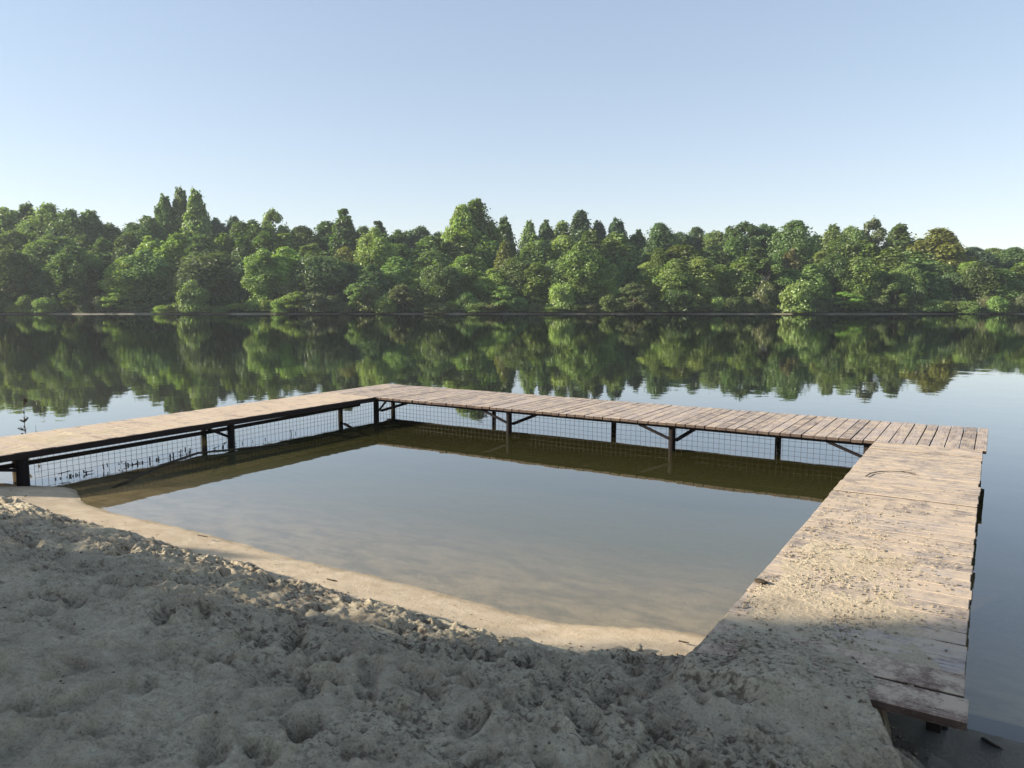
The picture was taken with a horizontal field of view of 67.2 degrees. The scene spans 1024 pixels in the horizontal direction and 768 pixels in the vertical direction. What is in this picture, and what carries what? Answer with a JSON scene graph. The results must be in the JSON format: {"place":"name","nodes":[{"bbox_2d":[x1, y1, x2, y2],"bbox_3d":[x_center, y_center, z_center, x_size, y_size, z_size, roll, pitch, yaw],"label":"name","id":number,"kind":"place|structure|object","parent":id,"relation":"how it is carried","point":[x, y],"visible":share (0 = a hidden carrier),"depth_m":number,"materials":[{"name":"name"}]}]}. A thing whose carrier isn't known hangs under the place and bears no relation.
{"place":"outdoors","nodes":[
{"label":"outdoors","id":0,"kind":"place"},
{"bbox_2d":[0,483,1023,767],"bbox_3d":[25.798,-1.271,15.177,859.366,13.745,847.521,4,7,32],"label":"beach ground","id":1,"kind":"structure","parent":0,"point":[524,597],"depth_m":3.96,"materials":[{"name":"beige sand"}]},
{"bbox_2d":[0,314,1023,640],"bbox_3d":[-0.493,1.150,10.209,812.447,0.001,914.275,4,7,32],"label":"lake water","id":2,"kind":"structure","parent":0,"point":[622,500],"depth_m":15.77,"materials":[{"name":"blue liquid"}]},
{"bbox_2d":[0,384,987,733],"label":"pier","id":3,"kind":"structure","parent":2,"relation":"in","point":[946,478],"depth_m":8.22,"materials":[{"name":"brown wood"}]},
{"bbox_2d":[0,396,352,454],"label":"sand drift","id":4,"kind":"object","parent":3,"relation":"on","point":[56,439],"visible":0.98,"depth_m":10.20,"materials":[{"name":"beige sand"}]},
{"bbox_2d":[706,479,971,685],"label":"sand crumbs","id":5,"kind":"object","parent":3,"relation":"on","point":[834,615],"visible":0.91,"depth_m":4.89,"materials":[{"name":"beige sand"}]},
{"bbox_2d":[732,500,955,668],"bbox_3d":[3.148,1.116,6.380,1.131,0.030,6.513,4,7,32],"label":"sand drift","id":6,"kind":"object","parent":3,"relation":"on","point":[792,610],"visible":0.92,"depth_m":4.55,"materials":[{"name":"beige sand"}]},
{"bbox_2d":[0,297,1023,313],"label":"bank","id":7,"kind":"structure","parent":0,"point":[508,311],"depth_m":124.23,"materials":[{"name":"green plant"}]},
{"bbox_2d":[0,206,22,233],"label":"broadleaf tree","id":8,"kind":"object","parent":7,"relation":"on","point":[8,221],"visible":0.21,"depth_m":151.75,"materials":[{"name":"green plant"}]},
{"bbox_2d":[0,229,26,253],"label":"birch tree","id":9,"kind":"object","parent":7,"relation":"on","point":[9,239],"visible":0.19,"depth_m":141.30,"materials":[{"name":"green plant"}]},
{"bbox_2d":[0,248,38,301],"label":"broadleaf tree","id":10,"kind":"object","parent":7,"relation":"on","point":[11,261],"visible":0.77,"depth_m":125.72,"materials":[{"name":"green plant"}]},
{"bbox_2d":[19,264,60,299],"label":"poplar tree","id":11,"kind":"object","parent":7,"relation":"on","point":[40,286],"visible":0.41,"depth_m":126.52,"materials":[{"name":"green plant"}]},
{"bbox_2d":[15,202,67,236],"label":"broadleaf tree","id":12,"kind":"object","parent":7,"relation":"on","point":[45,214],"visible":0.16,"depth_m":149.64,"materials":[{"name":"green plant"}]},
{"bbox_2d":[17,234,85,267],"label":"broadleaf tree","id":13,"kind":"object","parent":7,"relation":"on","point":[43,249],"visible":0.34,"depth_m":134.87,"materials":[{"name":"green plant"}]},
{"bbox_2d":[43,208,97,242],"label":"broadleaf tree","id":14,"kind":"object","parent":7,"relation":"on","point":[71,225],"visible":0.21,"depth_m":147.80,"materials":[{"name":"green plant"}]},
{"bbox_2d":[41,245,105,305],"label":"broadleaf tree","id":15,"kind":"object","parent":7,"relation":"on","point":[66,268],"visible":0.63,"depth_m":125.47,"materials":[{"name":"green plant"}]},
{"bbox_2d":[78,209,112,241],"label":"tree","id":16,"kind":"object","parent":7,"relation":"on","point":[94,219],"visible":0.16,"depth_m":153.39,"materials":[{"name":"green plant"}]},
{"bbox_2d":[82,263,110,301],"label":"birch tree","id":17,"kind":"object","parent":7,"relation":"on","point":[93,289],"visible":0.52,"depth_m":126.94,"materials":[{"name":"green plant"}]},
{"bbox_2d":[86,236,115,264],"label":"poplar tree","id":18,"kind":"object","parent":7,"relation":"on","point":[102,247],"visible":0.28,"depth_m":143.44,"materials":[{"name":"green plant"}]},
{"bbox_2d":[97,256,146,304],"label":"birch tree","id":19,"kind":"object","parent":7,"relation":"on","point":[111,275],"visible":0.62,"depth_m":125.97,"materials":[{"name":"green plant"}]},
{"bbox_2d":[109,232,142,266],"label":"tree","id":20,"kind":"object","parent":7,"relation":"on","point":[125,243],"visible":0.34,"depth_m":142.91,"materials":[{"name":"green plant"}]},
{"bbox_2d":[107,249,173,305],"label":"broadleaf tree","id":21,"kind":"object","parent":7,"relation":"on","point":[149,267],"visible":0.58,"depth_m":127.33,"materials":[{"name":"green plant"}]},
{"bbox_2d":[120,215,170,243],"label":"broadleaf tree","id":22,"kind":"object","parent":7,"relation":"on","point":[148,226],"visible":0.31,"depth_m":149.51,"materials":[{"name":"green plant"}]},
{"bbox_2d":[148,264,176,305],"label":"birch tree","id":23,"kind":"object","parent":7,"relation":"on","point":[163,287],"visible":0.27,"depth_m":128.41,"materials":[{"name":"green plant"}]},
{"bbox_2d":[154,193,177,240],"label":"poplar tree","id":24,"kind":"object","parent":7,"relation":"on","point":[163,210],"visible":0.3,"depth_m":156.03,"materials":[{"name":"green plant"}]},
{"bbox_2d":[153,233,192,264],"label":"birch tree","id":25,"kind":"object","parent":7,"relation":"on","point":[172,250],"visible":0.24,"depth_m":138.43,"materials":[{"name":"green plant"}]},
{"bbox_2d":[170,185,187,233],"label":"poplar tree","id":26,"kind":"object","parent":7,"relation":"on","point":[179,202],"visible":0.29,"depth_m":156.72,"materials":[{"name":"green plant"}]},
{"bbox_2d":[173,279,210,312],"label":"shrub","id":27,"kind":"object","parent":7,"relation":"on","point":[191,296],"visible":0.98,"depth_m":122.76,"materials":[{"name":"green plant"}]},
{"bbox_2d":[179,186,216,243],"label":"poplar tree","id":28,"kind":"object","parent":7,"relation":"on","point":[197,220],"visible":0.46,"depth_m":154.90,"materials":[{"name":"green plant"}]},
{"bbox_2d":[175,233,228,262],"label":"birch tree","id":29,"kind":"object","parent":7,"relation":"on","point":[201,244],"visible":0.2,"depth_m":138.88,"materials":[{"name":"green plant"}]},
{"bbox_2d":[170,249,240,305],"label":"willow tree","id":30,"kind":"object","parent":7,"relation":"on","point":[211,271],"visible":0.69,"depth_m":128.10,"materials":[{"name":"green plant"}]},
{"bbox_2d":[224,258,252,303],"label":"broadleaf tree","id":31,"kind":"object","parent":7,"relation":"on","point":[237,272],"visible":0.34,"depth_m":128.29,"materials":[{"name":"green plant"}]},
{"bbox_2d":[228,235,255,259],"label":"poplar tree","id":32,"kind":"object","parent":7,"relation":"on","point":[242,248],"visible":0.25,"depth_m":137.82,"materials":[{"name":"green plant"}]},
{"bbox_2d":[228,219,274,243],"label":"broadleaf tree","id":33,"kind":"object","parent":7,"relation":"on","point":[252,228],"visible":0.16,"depth_m":149.62,"materials":[{"name":"green plant"}]},
{"bbox_2d":[240,248,284,301],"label":"birch tree","id":34,"kind":"object","parent":7,"relation":"on","point":[259,280],"visible":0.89,"depth_m":125.70,"materials":[{"name":"green plant"}]},
{"bbox_2d":[247,230,277,255],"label":"birch tree","id":35,"kind":"object","parent":7,"relation":"on","point":[262,239],"visible":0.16,"depth_m":137.99,"materials":[{"name":"green plant"}]},
{"bbox_2d":[262,207,290,238],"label":"young tree","id":36,"kind":"object","parent":7,"relation":"on","point":[270,217],"visible":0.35,"depth_m":154.47,"materials":[{"name":"green plant"}]},
{"bbox_2d":[272,246,302,287],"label":"birch tree","id":37,"kind":"object","parent":7,"relation":"on","point":[287,257],"visible":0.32,"depth_m":128.71,"materials":[{"name":"green plant"}]},
{"bbox_2d":[288,225,324,254],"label":"broadleaf tree","id":38,"kind":"object","parent":7,"relation":"on","point":[302,235],"visible":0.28,"depth_m":153.22,"materials":[{"name":"green plant"}]},
{"bbox_2d":[297,291,329,312],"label":"shrub","id":39,"kind":"object","parent":7,"relation":"on","point":[314,302],"visible":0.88,"depth_m":123.08,"materials":[{"name":"green plant"}]},
{"bbox_2d":[287,251,353,301],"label":"willow tree","id":40,"kind":"object","parent":7,"relation":"on","point":[325,274],"visible":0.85,"depth_m":126.63,"materials":[{"name":"green plant"}]},
{"bbox_2d":[313,221,333,254],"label":"birch tree","id":41,"kind":"object","parent":7,"relation":"on","point":[324,229],"visible":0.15,"depth_m":156.11,"materials":[{"name":"green plant"}]},
{"bbox_2d":[325,208,358,256],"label":"alder tree","id":42,"kind":"object","parent":7,"relation":"on","point":[343,229],"visible":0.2,"depth_m":152.17,"materials":[{"name":"green plant"}]},
{"bbox_2d":[353,285,382,311],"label":"shrub","id":43,"kind":"object","parent":7,"relation":"on","point":[368,305],"visible":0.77,"depth_m":123.58,"materials":[{"name":"green plant"}]},
{"bbox_2d":[346,263,396,302],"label":"poplar tree","id":44,"kind":"object","parent":7,"relation":"on","point":[371,275],"visible":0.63,"depth_m":126.11,"materials":[{"name":"green plant"}]},
{"bbox_2d":[351,226,400,268],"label":"broadleaf tree","id":45,"kind":"object","parent":7,"relation":"on","point":[375,247],"visible":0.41,"depth_m":136.85,"materials":[{"name":"green plant"}]},
{"bbox_2d":[380,256,412,303],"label":"birch tree","id":46,"kind":"object","parent":7,"relation":"on","point":[397,270],"visible":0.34,"depth_m":129.91,"materials":[{"name":"green plant"}]},
{"bbox_2d":[387,283,422,311],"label":"shrub","id":47,"kind":"object","parent":7,"relation":"on","point":[402,289],"visible":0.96,"depth_m":123.15,"materials":[{"name":"green plant"}]},
{"bbox_2d":[399,225,433,250],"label":"broadleaf tree","id":48,"kind":"object","parent":7,"relation":"on","point":[417,234],"visible":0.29,"depth_m":156.40,"materials":[{"name":"green plant"}]},
{"bbox_2d":[405,236,454,269],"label":"birch tree","id":49,"kind":"object","parent":7,"relation":"on","point":[428,253],"visible":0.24,"depth_m":136.84,"materials":[{"name":"green plant"}]},
{"bbox_2d":[417,262,462,303],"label":"broadleaf tree","id":50,"kind":"object","parent":7,"relation":"on","point":[443,277],"visible":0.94,"depth_m":125.53,"materials":[{"name":"green plant"}]},
{"bbox_2d":[440,202,479,247],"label":"birch tree","id":51,"kind":"object","parent":7,"relation":"on","point":[461,220],"visible":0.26,"depth_m":145.30,"materials":[{"name":"green plant"}]},
{"bbox_2d":[442,232,482,265],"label":"poplar tree","id":52,"kind":"object","parent":7,"relation":"on","point":[459,244],"visible":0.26,"depth_m":139.35,"materials":[{"name":"green plant"}]},
{"bbox_2d":[449,254,489,299],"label":"broadleaf tree","id":53,"kind":"object","parent":7,"relation":"on","point":[471,267],"visible":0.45,"depth_m":130.15,"materials":[{"name":"green plant"}]},
{"bbox_2d":[467,198,504,248],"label":"birch tree","id":54,"kind":"object","parent":7,"relation":"on","point":[483,226],"visible":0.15,"depth_m":147.00,"materials":[{"name":"green plant"}]},
{"bbox_2d":[475,235,499,268],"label":"poplar tree","id":55,"kind":"object","parent":7,"relation":"on","point":[488,248],"visible":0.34,"depth_m":143.67,"materials":[{"name":"green plant"}]},
{"bbox_2d":[470,268,505,302],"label":"birch tree","id":56,"kind":"object","parent":7,"relation":"on","point":[489,282],"visible":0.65,"depth_m":128.18,"materials":[{"name":"green plant"}]},
{"bbox_2d":[489,285,517,311],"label":"shrub","id":57,"kind":"object","parent":7,"relation":"on","point":[508,292],"visible":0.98,"depth_m":124.03,"materials":[{"name":"green plant"}]},
{"bbox_2d":[496,216,517,256],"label":"poplar tree","id":58,"kind":"object","parent":7,"relation":"on","point":[506,232],"visible":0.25,"depth_m":154.73,"materials":[{"name":"green plant"}]},
{"bbox_2d":[498,256,530,299],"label":"birch tree","id":59,"kind":"object","parent":7,"relation":"on","point":[511,274],"visible":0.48,"depth_m":128.69,"materials":[{"name":"green plant"}]},
{"bbox_2d":[9,289,1023,313],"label":"undergrowth","id":60,"kind":"object","parent":7,"relation":"on","point":[657,301],"visible":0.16,"depth_m":125.33,"materials":[{"name":"green plant"}]},
{"bbox_2d":[516,234,555,267],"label":"poplar tree","id":61,"kind":"object","parent":7,"relation":"on","point":[535,249],"visible":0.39,"depth_m":137.66,"materials":[{"name":"green plant"}]},
{"bbox_2d":[516,262,559,304],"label":"birch tree","id":62,"kind":"object","parent":7,"relation":"on","point":[535,277],"visible":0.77,"depth_m":127.99,"materials":[{"name":"green plant"}]},
{"bbox_2d":[547,281,575,309],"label":"shrub","id":63,"kind":"object","parent":7,"relation":"on","point":[561,295],"visible":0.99,"depth_m":124.36,"materials":[{"name":"green plant"}]},
{"bbox_2d":[549,234,577,260],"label":"broadleaf tree","id":64,"kind":"object","parent":7,"relation":"on","point":[561,244],"visible":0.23,"depth_m":139.81,"materials":[{"name":"green plant"}]},
{"bbox_2d":[566,209,594,241],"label":"poplar tree","id":65,"kind":"object","parent":7,"relation":"on","point":[581,224],"visible":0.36,"depth_m":154.00,"materials":[{"name":"green plant"}]},
{"bbox_2d":[554,243,610,305],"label":"broadleaf tree","id":66,"kind":"object","parent":7,"relation":"on","point":[584,275],"visible":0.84,"depth_m":127.41,"materials":[{"name":"green plant"}]},
{"bbox_2d":[575,229,612,271],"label":"poplar tree","id":67,"kind":"object","parent":7,"relation":"on","point":[590,238],"visible":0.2,"depth_m":136.77,"materials":[{"name":"green plant"}]},
{"bbox_2d":[590,263,624,303],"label":"birch tree","id":68,"kind":"object","parent":7,"relation":"on","point":[606,287],"visible":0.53,"depth_m":128.10,"materials":[{"name":"green plant"}]},
{"bbox_2d":[601,231,642,273],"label":"poplar tree","id":69,"kind":"object","parent":7,"relation":"on","point":[621,249],"visible":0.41,"depth_m":140.42,"materials":[{"name":"green plant"}]},
{"bbox_2d":[614,263,648,307],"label":"birch tree","id":70,"kind":"object","parent":7,"relation":"on","point":[628,273],"visible":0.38,"depth_m":129.40,"materials":[{"name":"green plant"}]},
{"bbox_2d":[616,283,650,312],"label":"shrub","id":71,"kind":"object","parent":7,"relation":"on","point":[640,300],"visible":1,"depth_m":123.21,"materials":[{"name":"green plant"}]},
{"bbox_2d":[630,261,665,304],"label":"broadleaf tree","id":72,"kind":"object","parent":7,"relation":"on","point":[646,268],"visible":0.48,"depth_m":130.13,"materials":[{"name":"green plant"}]},
{"bbox_2d":[640,222,683,256],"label":"broadleaf tree","id":73,"kind":"object","parent":7,"relation":"on","point":[660,234],"visible":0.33,"depth_m":151.30,"materials":[{"name":"green plant"}]},
{"bbox_2d":[649,258,697,300],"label":"birch tree","id":74,"kind":"object","parent":7,"relation":"on","point":[674,274],"visible":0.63,"depth_m":126.18,"materials":[{"name":"green plant"}]},
{"bbox_2d":[660,288,695,312],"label":"shrub","id":75,"kind":"object","parent":7,"relation":"on","point":[674,300],"visible":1,"depth_m":122.79,"materials":[{"name":"green plant"}]},
{"bbox_2d":[660,244,700,268],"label":"birch tree","id":76,"kind":"object","parent":7,"relation":"on","point":[684,252],"visible":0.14,"depth_m":136.69,"materials":[{"name":"green plant"}]},
{"bbox_2d":[683,256,723,304],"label":"birch tree","id":77,"kind":"object","parent":7,"relation":"on","point":[705,285],"visible":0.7,"depth_m":125.97,"materials":[{"name":"green plant"}]},
{"bbox_2d":[696,230,725,251],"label":"birch tree","id":78,"kind":"object","parent":7,"relation":"on","point":[712,240],"visible":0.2,"depth_m":156.02,"materials":[{"name":"green plant"}]},
{"bbox_2d":[721,256,762,300],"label":"poplar tree","id":79,"kind":"object","parent":7,"relation":"on","point":[743,273],"visible":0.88,"depth_m":126.69,"materials":[{"name":"green plant"}]},
{"bbox_2d":[724,220,770,254],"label":"young tree","id":80,"kind":"object","parent":7,"relation":"on","point":[744,227],"visible":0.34,"depth_m":152.84,"materials":[{"name":"green plant"}]},
{"bbox_2d":[751,280,777,309],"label":"shrub","id":81,"kind":"object","parent":7,"relation":"on","point":[765,295],"visible":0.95,"depth_m":124.48,"materials":[{"name":"green plant"}]},
{"bbox_2d":[753,257,790,303],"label":"young tree","id":82,"kind":"object","parent":7,"relation":"on","point":[763,265],"visible":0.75,"depth_m":126.72,"materials":[{"name":"green plant"}]},
{"bbox_2d":[765,219,822,268],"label":"broadleaf tree","id":83,"kind":"object","parent":7,"relation":"on","point":[790,236],"visible":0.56,"depth_m":147.94,"materials":[{"name":"green plant"}]},
{"bbox_2d":[775,276,817,312],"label":"shrub","id":84,"kind":"object","parent":7,"relation":"on","point":[794,298],"visible":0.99,"depth_m":122.29,"materials":[{"name":"green plant"}]},
{"bbox_2d":[798,262,833,301],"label":"poplar tree","id":85,"kind":"object","parent":7,"relation":"on","point":[819,282],"visible":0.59,"depth_m":126.21,"materials":[{"name":"green plant"}]},
{"bbox_2d":[816,254,854,296],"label":"broadleaf tree","id":86,"kind":"object","parent":7,"relation":"on","point":[832,264],"visible":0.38,"depth_m":127.55,"materials":[{"name":"green plant"}]},
{"bbox_2d":[824,237,859,263],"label":"birch tree","id":87,"kind":"object","parent":7,"relation":"on","point":[844,247],"visible":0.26,"depth_m":140.34,"materials":[{"name":"green plant"}]},
{"bbox_2d":[831,256,881,300],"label":"birch tree","id":88,"kind":"object","parent":7,"relation":"on","point":[861,282],"visible":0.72,"depth_m":125.83,"materials":[{"name":"green plant"}]},
{"bbox_2d":[850,239,880,267],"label":"poplar tree","id":89,"kind":"object","parent":7,"relation":"on","point":[868,251],"visible":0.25,"depth_m":138.92,"materials":[{"name":"green plant"}]},
{"bbox_2d":[861,215,887,249],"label":"young tree","id":90,"kind":"object","parent":7,"relation":"on","point":[877,237],"visible":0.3,"depth_m":156.97,"materials":[{"name":"green plant"}]},
{"bbox_2d":[870,246,919,275],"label":"poplar tree","id":91,"kind":"object","parent":7,"relation":"on","point":[891,258],"visible":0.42,"depth_m":136.19,"materials":[{"name":"green plant"}]},
{"bbox_2d":[880,282,910,312],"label":"shrub","id":92,"kind":"object","parent":7,"relation":"on","point":[891,288],"visible":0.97,"depth_m":123.92,"materials":[{"name":"green plant"}]},
{"bbox_2d":[879,223,917,254],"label":"poplar tree","id":93,"kind":"object","parent":7,"relation":"on","point":[898,235],"visible":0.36,"depth_m":152.29,"materials":[{"name":"green plant"}]},
{"bbox_2d":[884,264,928,296],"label":"broadleaf tree","id":94,"kind":"object","parent":7,"relation":"on","point":[905,272],"visible":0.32,"depth_m":127.88,"materials":[{"name":"green plant"}]},
{"bbox_2d":[899,283,928,309],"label":"shrub","id":95,"kind":"object","parent":7,"relation":"on","point":[917,293],"visible":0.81,"depth_m":124.58,"materials":[{"name":"green plant"}]},
{"bbox_2d":[903,250,948,271],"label":"birch tree","id":96,"kind":"object","parent":7,"relation":"on","point":[921,264],"visible":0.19,"depth_m":143.60,"materials":[{"name":"green plant"}]},
{"bbox_2d":[919,271,953,300],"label":"poplar tree","id":97,"kind":"object","parent":7,"relation":"on","point":[937,287],"visible":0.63,"depth_m":128.45,"materials":[{"name":"green plant"}]},
{"bbox_2d":[901,227,975,271],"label":"birch tree","id":98,"kind":"object","parent":7,"relation":"on","point":[946,245],"visible":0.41,"depth_m":143.51,"materials":[{"name":"green plant"}]},
{"bbox_2d":[941,272,977,301],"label":"broadleaf tree","id":99,"kind":"object","parent":7,"relation":"on","point":[952,278],"visible":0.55,"depth_m":129.68,"materials":[{"name":"green plant"}]},
{"bbox_2d":[954,261,1006,301],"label":"broadleaf tree","id":100,"kind":"object","parent":7,"relation":"on","point":[977,272],"visible":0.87,"depth_m":127.69,"materials":[{"name":"green plant"}]},
{"bbox_2d":[964,246,1002,268],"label":"broadleaf tree","id":101,"kind":"object","parent":7,"relation":"on","point":[979,254],"visible":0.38,"depth_m":152.96,"materials":[{"name":"green plant"}]},
{"bbox_2d":[979,268,1023,301],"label":"birch tree","id":102,"kind":"object","parent":7,"relation":"on","point":[1009,288],"visible":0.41,"depth_m":127.27,"materials":[{"name":"green plant"}]},
{"bbox_2d":[995,247,1023,269],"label":"broadleaf tree","id":103,"kind":"object","parent":7,"relation":"on","point":[1010,260],"visible":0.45,"depth_m":157.90,"materials":[{"name":"green plant"}]},
{"bbox_2d":[0,0,1023,249],"label":"sky","id":104,"kind":"structure","parent":0,"point":[710,115],"materials":[{"name":"blue"}]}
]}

